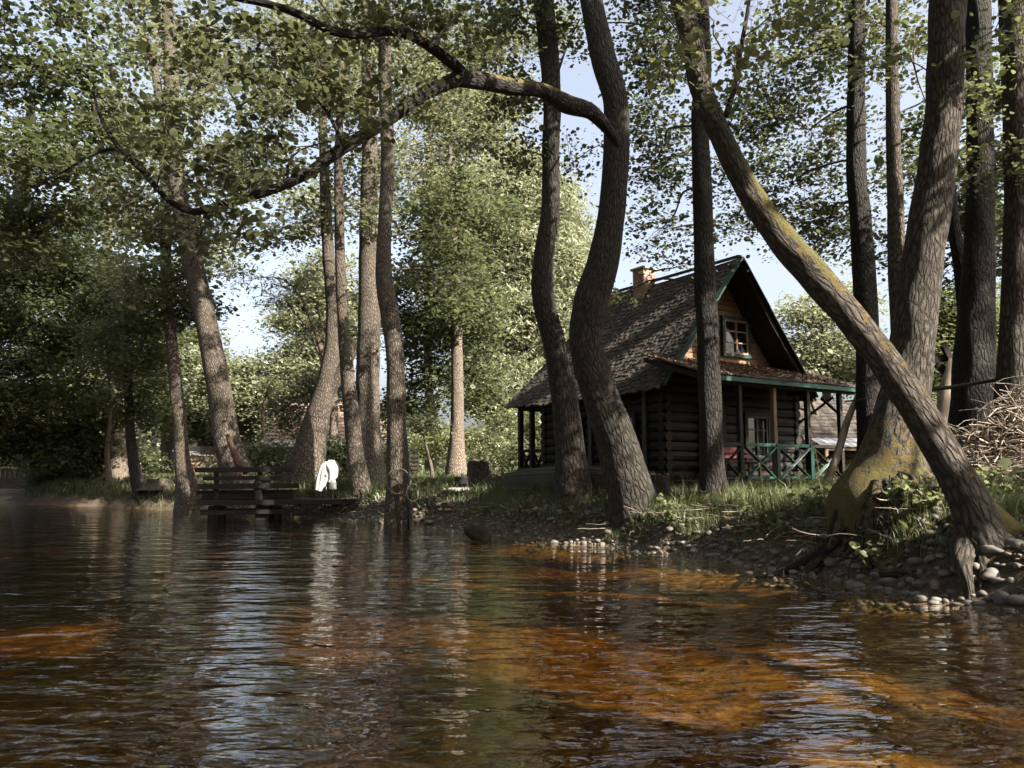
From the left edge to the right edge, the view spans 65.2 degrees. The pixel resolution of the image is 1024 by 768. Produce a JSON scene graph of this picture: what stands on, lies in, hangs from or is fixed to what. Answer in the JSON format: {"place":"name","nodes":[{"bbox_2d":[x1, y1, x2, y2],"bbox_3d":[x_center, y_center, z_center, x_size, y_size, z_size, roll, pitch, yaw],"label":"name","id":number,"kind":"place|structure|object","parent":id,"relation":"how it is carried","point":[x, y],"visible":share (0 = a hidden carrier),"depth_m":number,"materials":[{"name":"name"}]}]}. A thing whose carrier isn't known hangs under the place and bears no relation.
{"place":"outdoors","nodes":[
{"label":"outdoors","id":0,"kind":"place"},
{"bbox_2d":[0,0,1003,468],"label":"sky","id":1,"kind":"structure","parent":0,"point":[772,277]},
{"bbox_2d":[0,473,1023,767],"bbox_3d":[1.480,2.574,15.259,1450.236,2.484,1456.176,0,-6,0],"label":"ground","id":2,"kind":"structure","parent":0,"point":[802,739],"depth_m":7.27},
{"bbox_2d":[0,465,40,488],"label":"footbridge","id":3,"kind":"object","parent":2,"relation":"on","point":[10,480],"visible":0.3,"depth_m":56.80,"materials":[{"name":"brown wood"}]},
{"bbox_2d":[0,89,151,478],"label":"maple tree","id":4,"kind":"object","parent":2,"relation":"on","point":[26,449],"visible":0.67,"depth_m":35.47,"materials":[{"name":"green plant"}]},
{"bbox_2d":[20,356,141,483],"bbox_3d":[-19.860,1.773,37.679,5.694,6.498,4.940,-5,-8,36],"label":"alder tree","id":5,"kind":"object","parent":2,"relation":"on","point":[107,463],"visible":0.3,"depth_m":36.44,"materials":[{"name":"green plant"}]},
{"bbox_2d":[7,446,173,490],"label":"bush","id":6,"kind":"object","parent":2,"relation":"on","point":[34,479],"visible":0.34,"depth_m":40.35,"materials":[{"name":"green plant"}]},
{"bbox_2d":[0,0,191,282],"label":"maple tree","id":7,"kind":"object","parent":2,"relation":"on","point":[59,155],"visible":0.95,"depth_m":15.20,"materials":[{"name":"green plant"}]},
{"bbox_2d":[0,189,197,479],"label":"maple tree","id":8,"kind":"object","parent":2,"relation":"on","point":[119,466],"visible":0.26,"depth_m":35.64,"materials":[{"name":"green plant"}]},
{"bbox_2d":[0,248,207,496],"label":"alder tree","id":9,"kind":"object","parent":2,"relation":"on","point":[130,407],"visible":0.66,"depth_m":34.11,"materials":[{"name":"green plant"}]},
{"bbox_2d":[0,210,246,474],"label":"maple tree","id":10,"kind":"object","parent":2,"relation":"on","point":[167,447],"visible":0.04,"depth_m":50.60,"materials":[{"name":"green plant"}]},
{"bbox_2d":[46,135,244,515],"bbox_3d":[-14.032,-2.776,31.234,7.833,16.200,5.111,-3,-7,24],"label":"alder tree","id":11,"kind":"object","parent":2,"relation":"on","point":[186,497],"visible":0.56,"depth_m":30.16,"materials":[{"name":"green plant"}]},
{"bbox_2d":[137,478,174,490],"bbox_3d":[-14.625,4.195,33.340,2.039,0.542,2.094,0,-6,0],"label":"tree stump","id":12,"kind":"object","parent":2,"relation":"on","point":[152,483],"visible":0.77,"depth_m":32.79,"materials":[{"name":"wood"}]},
{"bbox_2d":[52,0,298,518],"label":"alder tree","id":13,"kind":"object","parent":2,"relation":"on","point":[223,417],"visible":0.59,"depth_m":27.57,"materials":[{"name":"green plant"}]},
{"bbox_2d":[40,0,318,450],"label":"birch tree","id":14,"kind":"object","parent":2,"relation":"on","point":[240,254],"visible":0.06,"depth_m":51.51,"materials":[{"name":"green plant"}]},
{"bbox_2d":[189,446,216,473],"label":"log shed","id":15,"kind":"structure","parent":2,"relation":"on","point":[205,450],"depth_m":46.04,"materials":[{"name":"brown wood"}]},
{"bbox_2d":[200,446,215,473],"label":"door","id":16,"kind":"structure","parent":15,"relation":"in","point":[207,450],"depth_m":46.08,"materials":[{"name":"wood"}]},
{"bbox_2d":[201,428,252,452],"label":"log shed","id":17,"kind":"structure","parent":2,"relation":"on","point":[204,443],"depth_m":48.53,"materials":[{"name":"brown wood"}]},
{"bbox_2d":[225,434,240,466],"bbox_3d":[-9.045,2.184,25.949,0.752,1.148,0.206,-3,-7,27],"label":"rotten stake","id":18,"kind":"object","parent":2,"relation":"on","point":[235,458],"visible":0.81,"depth_m":25.88,"materials":[{"name":"wood"}]},
{"bbox_2d":[190,433,291,476],"bbox_3d":[-11.587,3.311,34.913,5.696,2.416,2.782,0,-6,0],"label":"bush","id":19,"kind":"object","parent":2,"relation":"on","point":[259,451],"visible":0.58,"depth_m":34.59,"materials":[{"name":"green plant"}]},
{"bbox_2d":[236,449,248,473],"bbox_3d":[-8.799,2.508,25.914,0.708,0.841,0.205,-3,-7,29],"label":"rotten stake","id":20,"kind":"object","parent":2,"relation":"on","point":[243,464],"visible":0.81,"depth_m":25.85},
{"bbox_2d":[0,410,517,473],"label":"wood","id":21,"kind":"object","parent":2,"relation":"on","point":[155,441],"visible":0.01,"depth_m":65.30,"materials":[{"name":"green plant"}]},
{"bbox_2d":[241,375,295,473],"bbox_3d":[-11.779,2.202,37.916,2.431,5.389,1.920,-3,-7,27],"label":"tree","id":22,"kind":"object","parent":2,"relation":"on","point":[265,387],"visible":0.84,"depth_m":37.99,"materials":[{"name":"green plant"}]},
{"bbox_2d":[167,245,383,447],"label":"willow tree","id":23,"kind":"object","parent":2,"relation":"on","point":[247,400],"visible":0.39,"depth_m":45.51,"materials":[{"name":"green plant"}]},
{"bbox_2d":[215,245,337,459],"bbox_3d":[-9.349,-0.679,31.223,5.802,9.752,3.217,0,-6,0],"label":"tree","id":24,"kind":"object","parent":2,"relation":"on","point":[319,348],"visible":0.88,"depth_m":31.36,"materials":[{"name":"green plant"}]},
{"bbox_2d":[195,466,359,533],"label":"jetty","id":25,"kind":"object","parent":2,"relation":"on","point":[259,495],"visible":0.83,"depth_m":23.95,"materials":[{"name":"wood"}]},
{"bbox_2d":[300,484,315,495],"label":"garden plant","id":26,"kind":"object","parent":2,"relation":"on","point":[311,491],"visible":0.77,"depth_m":25.78,"materials":[{"name":"green plant"}]},
{"bbox_2d":[209,0,408,486],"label":"alder tree","id":27,"kind":"object","parent":2,"relation":"on","point":[307,457],"visible":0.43,"depth_m":28.63,"materials":[{"name":"brown plant"}]},
{"bbox_2d":[248,357,386,451],"bbox_3d":[-7.637,1.592,34.221,7.164,5.345,2.944,0,-6,0],"label":"bush","id":28,"kind":"object","parent":2,"relation":"on","point":[304,391],"visible":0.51,"depth_m":33.90,"materials":[{"name":"green plant"}]},
{"bbox_2d":[251,402,424,475],"bbox_3d":[-8.070,2.673,38.098,6.488,3.686,5.901,-2,-7,14],"label":"tiled cabin","id":29,"kind":"object","parent":2,"relation":"on","point":[413,467],"visible":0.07,"depth_m":37.23,"materials":[{"name":"ceramic"}]},
{"bbox_2d":[266,0,410,496],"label":"alder tree","id":30,"kind":"object","parent":2,"relation":"on","point":[359,478],"visible":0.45,"depth_m":25.31,"materials":[{"name":"brown plant"}]},
{"bbox_2d":[23,0,658,533],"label":"alder tree","id":31,"kind":"object","parent":2,"relation":"on","point":[629,482],"visible":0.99,"depth_m":10.64,"materials":[{"name":"green plant"}]},
{"bbox_2d":[263,432,423,477],"bbox_3d":[-6.226,2.756,29.938,5.974,2.419,2.786,0,-6,0],"label":"bush","id":32,"kind":"object","parent":2,"relation":"on","point":[339,453],"visible":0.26,"depth_m":29.67,"materials":[{"name":"green plant"}]},
{"bbox_2d":[362,509,381,523],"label":"weed","id":33,"kind":"object","parent":2,"relation":"on","point":[376,518],"visible":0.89,"depth_m":22.14,"materials":[{"name":"green plant"}]},
{"bbox_2d":[218,0,583,471],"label":"birch tree","id":34,"kind":"object","parent":2,"relation":"on","point":[429,147],"visible":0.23,"depth_m":49.49,"materials":[{"name":"green plant"}]},
{"bbox_2d":[284,0,527,485],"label":"alder tree","id":35,"kind":"object","parent":2,"relation":"on","point":[368,361],"visible":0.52,"depth_m":26.72,"materials":[{"name":"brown plant"}]},
{"bbox_2d":[407,472,411,527],"bbox_3d":[-2.662,3.154,20.779,0.099,1.702,0.090,3,-7,-22],"label":"iron post","id":36,"kind":"object","parent":2,"relation":"on","point":[409,502],"visible":0.79,"depth_m":20.76,"materials":[{"name":"metal"}]},
{"bbox_2d":[295,0,534,532],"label":"alder tree","id":37,"kind":"object","parent":2,"relation":"on","point":[396,505],"visible":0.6,"depth_m":22.19,"materials":[{"name":"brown plant"}]},
{"bbox_2d":[406,413,455,476],"bbox_3d":[-3.194,2.390,27.933,2.178,2.903,1.937,3,-7,-26],"label":"tree","id":38,"kind":"object","parent":2,"relation":"on","point":[417,422],"visible":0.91,"depth_m":27.87,"materials":[{"name":"green plant"}]},
{"bbox_2d":[354,142,539,476],"bbox_3d":[-2.578,-2.578,31.609,7.744,13.511,7.005,-6,-9,42],"label":"alder tree","id":39,"kind":"object","parent":2,"relation":"on","point":[451,324],"visible":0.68,"depth_m":30.99,"materials":[{"name":"green plant"}]},
{"bbox_2d":[443,486,471,492],"bbox_3d":[-1.468,2.921,22.027,0.894,0.199,0.466,0,-6,0],"label":"flat boulder","id":40,"kind":"object","parent":2,"relation":"on","point":[459,488],"visible":0.48,"depth_m":21.91,"materials":[{"name":"stone"}]},
{"bbox_2d":[455,474,468,484],"bbox_3d":[-1.378,2.621,22.045,0.420,0.310,0.420,0,-6,0],"label":"cooking pot","id":41,"kind":"object","parent":40,"relation":"on","point":[461,480],"visible":0.99,"depth_m":21.87,"materials":[{"name":"metal"}]},
{"bbox_2d":[380,400,541,471],"bbox_3d":[-2.535,2.458,36.012,8.013,3.844,3.253,0,-6,0],"label":"bush","id":42,"kind":"object","parent":2,"relation":"on","point":[432,444],"visible":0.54,"depth_m":35.75,"materials":[{"name":"green plant"}]},
{"bbox_2d":[466,460,491,484],"bbox_3d":[-0.967,2.748,23.849,1.207,0.954,1.230,0,-6,0],"label":"tree stump","id":43,"kind":"object","parent":2,"relation":"on","point":[477,470],"visible":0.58,"depth_m":23.57,"materials":[{"name":"wood"}]},
{"bbox_2d":[417,138,600,463],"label":"willow tree","id":44,"kind":"object","parent":2,"relation":"on","point":[572,248],"visible":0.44,"depth_m":42.51,"materials":[{"name":"green plant"}]},
{"bbox_2d":[0,547,1023,767],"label":"bed pebbles","id":45,"kind":"object","parent":2,"relation":"on","point":[128,729],"visible":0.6,"depth_m":6.59,"materials":[{"name":"stone"}]},
{"bbox_2d":[483,410,541,474],"bbox_3d":[0.834,2.214,29.878,3.926,3.099,2.717,0,-6,0],"label":"bush","id":46,"kind":"object","parent":2,"relation":"on","point":[512,455],"visible":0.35,"depth_m":29.77,"materials":[{"name":"green plant"}]},
{"bbox_2d":[22,462,1023,564],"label":"grass","id":47,"kind":"structure","parent":2,"relation":"on","point":[753,494],"depth_m":16.41,"materials":[{"name":"plant"}]},
{"bbox_2d":[437,0,612,505],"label":"alder tree","id":48,"kind":"object","parent":2,"relation":"on","point":[571,472],"visible":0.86,"depth_m":18.29,"materials":[{"name":"green plant"}]},
{"bbox_2d":[502,466,655,490],"bbox_3d":[1.543,2.217,18.871,4.136,0.565,1.314,-6,-9,43],"label":"rowing boat","id":49,"kind":"object","parent":2,"relation":"on","point":[526,478],"visible":0.42,"depth_m":18.99,"materials":[{"name":"grey wood"}]},
{"bbox_2d":[650,473,671,497],"bbox_3d":[2.930,2.153,16.160,0.853,0.692,0.851,0,-6,0],"label":"tree stump","id":50,"kind":"object","parent":2,"relation":"on","point":[661,482],"visible":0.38,"depth_m":15.97,"materials":[{"name":"wood"}]},
{"bbox_2d":[300,490,1023,638],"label":"gravel","id":51,"kind":"structure","parent":2,"relation":"on","point":[848,603],"depth_m":14.17,"materials":[{"name":"gravel"}]},
{"bbox_2d":[927,597,941,604],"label":"boulder","id":52,"kind":"object","parent":51,"relation":"on","point":[935,600],"visible":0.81,"depth_m":8.72,"materials":[{"name":"stone"}]},
{"bbox_2d":[1006,594,1023,605],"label":"boulder","id":53,"kind":"object","parent":51,"relation":"on","point":[1015,600],"visible":1,"depth_m":8.25,"materials":[{"name":"stone"}]},
{"bbox_2d":[304,479,1023,573],"bbox_3d":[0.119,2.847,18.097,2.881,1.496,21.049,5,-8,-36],"label":"twig litter","id":54,"kind":"object","parent":2,"relation":"on","point":[658,512],"visible":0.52,"depth_m":13.66,"materials":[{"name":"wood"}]},
{"bbox_2d":[511,0,821,500],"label":"alder tree","id":55,"kind":"object","parent":2,"relation":"on","point":[711,448],"visible":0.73,"depth_m":18.06,"materials":[{"name":"green plant"}]},
{"bbox_2d":[656,493,684,522],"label":"weed","id":56,"kind":"object","parent":2,"relation":"on","point":[668,511],"visible":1,"depth_m":14.36,"materials":[{"name":"green plant"}]},
{"bbox_2d":[504,255,854,485],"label":"log house","id":57,"kind":"structure","parent":2,"relation":"on","point":[769,383],"depth_m":19.51,"materials":[{"name":"brown wood"}]},
{"bbox_2d":[628,412,637,438],"bbox_3d":[2.662,1.195,18.963,0.080,1.010,0.860,4,-7,-33],"label":"window","id":58,"kind":"structure","parent":57,"relation":"in","point":[632,415],"depth_m":18.65,"materials":[{"name":"black glass"}]},
{"bbox_2d":[698,404,727,476],"bbox_3d":[4.707,1.342,18.612,0.850,1.750,0.118,4,-8,-33],"label":"door","id":59,"kind":"structure","parent":57,"relation":"in","point":[723,406],"depth_m":18.85,"materials":[{"name":"wood"}]},
{"bbox_2d":[720,315,751,358],"bbox_3d":[5.618,-1.172,20.051,1.020,1.020,0.080,4,-8,-33],"label":"window","id":60,"kind":"structure","parent":57,"relation":"in","point":[735,331],"depth_m":20.04,"materials":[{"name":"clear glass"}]},
{"bbox_2d":[723,447,763,476],"bbox_3d":[5.060,1.806,18.119,1.500,0.740,0.365,4,-7,-33],"label":"bench","id":61,"kind":"object","parent":57,"relation":"on","point":[729,450],"visible":0.27,"depth_m":18.31,"materials":[{"name":"red paint"}]},
{"bbox_2d":[743,412,771,460],"bbox_3d":[5.961,1.283,19.440,0.910,1.160,0.080,4,-8,-33],"label":"window","id":62,"kind":"structure","parent":57,"relation":"in","point":[756,426],"depth_m":19.45,"materials":[{"name":"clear glass"}]},
{"bbox_2d":[739,499,755,517],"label":"weed","id":63,"kind":"object","parent":2,"relation":"on","point":[742,504],"visible":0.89,"depth_m":13.21,"materials":[{"name":"green plant"}]},
{"bbox_2d":[770,548,780,556],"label":"river stone","id":64,"kind":"object","parent":2,"relation":"on","point":[776,552],"visible":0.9,"depth_m":11.82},
{"bbox_2d":[765,509,790,538],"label":"weed","id":65,"kind":"object","parent":2,"relation":"on","point":[781,529],"visible":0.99,"depth_m":12.14,"materials":[{"name":"green plant"}]},
{"bbox_2d":[785,481,823,518],"bbox_3d":[4.424,1.766,12.092,0.546,0.595,0.608,-2,-7,15],"label":"weed","id":66,"kind":"object","parent":2,"relation":"on","point":[810,503],"visible":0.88,"depth_m":12.04,"materials":[{"name":"green plant"}]},
{"bbox_2d":[666,0,965,452],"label":"alder tree","id":67,"kind":"object","parent":2,"relation":"on","point":[857,228],"visible":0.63,"depth_m":18.86,"materials":[{"name":"green plant"}]},
{"bbox_2d":[803,366,829,414],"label":"tree","id":68,"kind":"object","parent":2,"relation":"on","point":[812,404],"visible":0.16,"depth_m":29.99,"materials":[{"name":"green plant"}]},
{"bbox_2d":[812,472,833,501],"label":"weed","id":69,"kind":"object","parent":2,"relation":"on","point":[818,487],"visible":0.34,"depth_m":12.58,"materials":[{"name":"green plant"}]},
{"bbox_2d":[624,0,1023,600],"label":"alder tree","id":70,"kind":"object","parent":2,"relation":"on","point":[980,514],"visible":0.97,"depth_m":9.97,"materials":[{"name":"green plant"}]},
{"bbox_2d":[767,268,889,400],"bbox_3d":[16.161,-0.209,40.274,8.020,10.892,6.258,0,-6,0],"label":"willow tree","id":71,"kind":"object","parent":2,"relation":"on","point":[832,354],"visible":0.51,"depth_m":39.76,"materials":[{"name":"green plant"}]},
{"bbox_2d":[823,558,836,567],"bbox_3d":[4.362,2.442,10.936,0.192,0.128,0.169,-7,-4,32],"label":"river stone","id":72,"kind":"object","parent":2,"relation":"on","point":[830,562],"visible":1,"depth_m":10.89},
{"bbox_2d":[823,396,855,481],"bbox_3d":[7.088,1.194,17.224,1.095,2.302,0.179,1,-6,-6],"label":"leaning pole","id":73,"kind":"object","parent":2,"relation":"on","point":[835,459],"visible":0.65,"depth_m":17.15,"materials":[{"name":"wood"}]},
{"bbox_2d":[850,563,861,569],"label":"boulder","id":74,"kind":"object","parent":2,"relation":"on","point":[855,566],"visible":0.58,"depth_m":10.37,"materials":[{"name":"stone"}]},
{"bbox_2d":[852,581,865,588],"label":"river stone","id":75,"kind":"object","parent":2,"relation":"on","point":[858,584],"visible":0.76,"depth_m":9.89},
{"bbox_2d":[849,540,883,568],"bbox_3d":[4.560,2.196,10.209,0.403,0.422,0.432,0,-6,0],"label":"weed","id":76,"kind":"object","parent":2,"relation":"on","point":[870,557],"visible":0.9,"depth_m":10.14,"materials":[{"name":"green plant"}]},
{"bbox_2d":[777,0,965,331],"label":"alder tree","id":77,"kind":"object","parent":2,"relation":"on","point":[894,235],"visible":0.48,"depth_m":15.51,"materials":[{"name":"green plant"}]},
{"bbox_2d":[799,400,947,470],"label":"log barn","id":78,"kind":"structure","parent":2,"relation":"on","point":[824,427],"depth_m":29.18,"materials":[{"name":"grey wood"}]},
{"bbox_2d":[733,0,1023,593],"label":"alder tree","id":79,"kind":"object","parent":2,"relation":"on","point":[888,447],"visible":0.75,"depth_m":11.65,"materials":[{"name":"green plant"}]},
{"bbox_2d":[879,577,896,585],"bbox_3d":[4.572,2.403,9.705,0.215,0.110,0.169,-6,-3,19],"label":"river stone","id":80,"kind":"object","parent":2,"relation":"on","point":[888,581],"visible":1,"depth_m":9.66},
{"bbox_2d":[883,475,914,504],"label":"weed","id":81,"kind":"object","parent":2,"relation":"on","point":[896,496],"visible":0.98,"depth_m":10.39,"materials":[{"name":"green plant"}]},
{"bbox_2d":[907,557,922,565],"bbox_3d":[4.873,2.141,9.645,0.222,0.113,0.174,-1,-11,-10],"label":"river stone","id":82,"kind":"object","parent":2,"relation":"on","point":[914,561],"visible":0.93,"depth_m":9.60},
{"bbox_2d":[911,581,926,588],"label":"river stone","id":83,"kind":"object","parent":2,"relation":"on","point":[919,584],"visible":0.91,"depth_m":9.24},
{"bbox_2d":[912,594,928,601],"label":"river stone","id":84,"kind":"object","parent":2,"relation":"on","point":[923,596],"visible":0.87,"depth_m":8.96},
{"bbox_2d":[844,282,1000,400],"bbox_3d":[20.441,0.009,36.720,9.648,9.438,8.254,0,-6,0],"label":"apple tree","id":85,"kind":"object","parent":2,"relation":"on","point":[946,332],"visible":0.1,"depth_m":35.68,"materials":[{"name":"green plant"}]},
{"bbox_2d":[908,484,944,514],"bbox_3d":[5.251,1.460,10.108,0.430,0.390,0.440,0,-6,0],"label":"weed","id":86,"kind":"object","parent":2,"relation":"on","point":[935,498],"visible":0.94,"depth_m":10.06,"materials":[{"name":"green plant"}]},
{"bbox_2d":[924,554,935,563],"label":"river stone","id":87,"kind":"object","parent":2,"relation":"on","point":[928,559],"visible":0.85,"depth_m":9.37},
{"bbox_2d":[924,530,937,537],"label":"river stone","id":88,"kind":"object","parent":2,"relation":"on","point":[929,533],"visible":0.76,"depth_m":9.70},
{"bbox_2d":[929,580,940,590],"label":"river stone","id":89,"kind":"object","parent":2,"relation":"on","point":[935,585],"visible":1,"depth_m":9.04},
{"bbox_2d":[871,0,1003,466],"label":"alder tree","id":90,"kind":"object","parent":2,"relation":"on","point":[974,263],"visible":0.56,"depth_m":14.65,"materials":[{"name":"green plant"}]},
{"bbox_2d":[931,344,952,472],"bbox_3d":[8.482,0.709,15.687,1.025,3.033,0.400,0,-6,0],"label":"pole frame","id":91,"kind":"object","parent":2,"relation":"on","point":[943,403],"visible":0.32,"depth_m":15.66,"materials":[{"name":"wood"}]},
{"bbox_2d":[937,569,952,576],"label":"river stone","id":92,"kind":"object","parent":2,"relation":"on","point":[943,573],"visible":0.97,"depth_m":9.09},
{"bbox_2d":[931,375,1023,487],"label":"brush pile","id":93,"kind":"object","parent":2,"relation":"on","point":[997,441],"visible":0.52,"depth_m":12.29,"materials":[{"name":"wood"}]},
{"bbox_2d":[971,600,986,605],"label":"river stone","id":94,"kind":"object","parent":2,"relation":"on","point":[979,602],"visible":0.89,"depth_m":8.53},
{"bbox_2d":[980,462,998,492],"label":"weed","id":95,"kind":"object","parent":2,"relation":"on","point":[987,480],"visible":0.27,"depth_m":10.18,"materials":[{"name":"green plant"}]},
{"bbox_2d":[980,567,1000,581],"bbox_3d":[5.231,2.088,8.707,0.232,0.179,0.202,6,-8,-41],"label":"boulder","id":96,"kind":"object","parent":2,"relation":"on","point":[988,574],"visible":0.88,"depth_m":8.66,"materials":[{"name":"stone"}]},
{"bbox_2d":[980,545,1003,553],"bbox_3d":[5.346,1.850,8.917,0.233,0.097,0.262,8,-16,-11],"label":"river stone","id":97,"kind":"object","parent":2,"relation":"on","point":[991,549],"visible":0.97,"depth_m":8.86,"materials":[{"name":"stone"}]},
{"bbox_2d":[990,577,1005,583],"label":"river stone","id":98,"kind":"object","parent":2,"relation":"on","point":[994,580],"visible":0.99,"depth_m":8.60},
{"bbox_2d":[975,458,1023,503],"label":"weed","id":99,"kind":"object","parent":2,"relation":"on","point":[1004,462],"visible":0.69,"depth_m":10.20,"materials":[{"name":"green plant"}]},
{"bbox_2d":[992,590,1008,605],"bbox_3d":[5.184,2.253,8.422,0.168,0.180,0.208,-16,9,-24],"label":"river stone","id":100,"kind":"object","parent":2,"relation":"on","point":[999,597],"visible":0.85,"depth_m":8.40,"materials":[{"name":"stone"}]},
{"bbox_2d":[990,0,1023,485],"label":"alder tree","id":101,"kind":"object","parent":2,"relation":"on","point":[1010,357],"visible":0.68,"depth_m":13.54,"materials":[{"name":"green plant"}]},
{"bbox_2d":[932,378,994,390],"bbox_3d":[7.722,0.023,13.921,1.226,0.189,0.138,-2,-7,19],"label":"stick","id":102,"kind":"object","parent":101,"relation":"attached to","point":[963,385],"visible":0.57,"depth_m":13.87,"materials":[{"name":"brown wood"}]},
{"bbox_2d":[1005,538,1023,547],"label":"boulder","id":103,"kind":"object","parent":2,"relation":"on","point":[1012,542],"visible":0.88,"depth_m":8.81,"materials":[{"name":"stone"}]},
{"bbox_2d":[0,492,1023,758],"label":"water","id":104,"kind":"structure","parent":0,"point":[106,530],"depth_m":9.71,"materials":[{"name":"liquid"}]},
{"bbox_2d":[463,525,490,541],"bbox_3d":[-0.728,3.145,16.747,0.583,0.399,0.308,0,-6,0],"label":"boulder","id":105,"kind":"object","parent":104,"relation":"in","point":[477,532],"visible":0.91,"depth_m":16.63,"materials":[{"name":"grey stone"}]},
{"bbox_3d":[-5.810,3.172,25.003,0.035,1.360,0.040,0,-6,0],"label":"stake","id":106,"kind":"object","parent":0,"visible":0},
{"bbox_2d":[315,460,339,491],"bbox_3d":[-5.763,2.863,24.942,0.761,0.987,0.241,0,-6,0],"label":"white cloth","id":107,"kind":"object","parent":106,"relation":"hanging from","point":[329,470],"visible":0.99,"depth_m":24.88,"materials":[{"name":"fabric"}]},
{"bbox_3d":[-5.526,3.512,24.663,0.061,0.534,0.070,0,-6,0],"label":"stake","id":108,"kind":"object","parent":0,"visible":0},
{"bbox_2d":[330,480,335,489],"bbox_3d":[-5.526,3.107,24.708,0.210,0.300,0.210,0,-6,0],"label":"enamel can","id":109,"kind":"object","parent":108,"relation":"on","point":[332,484],"visible":1,"depth_m":24.62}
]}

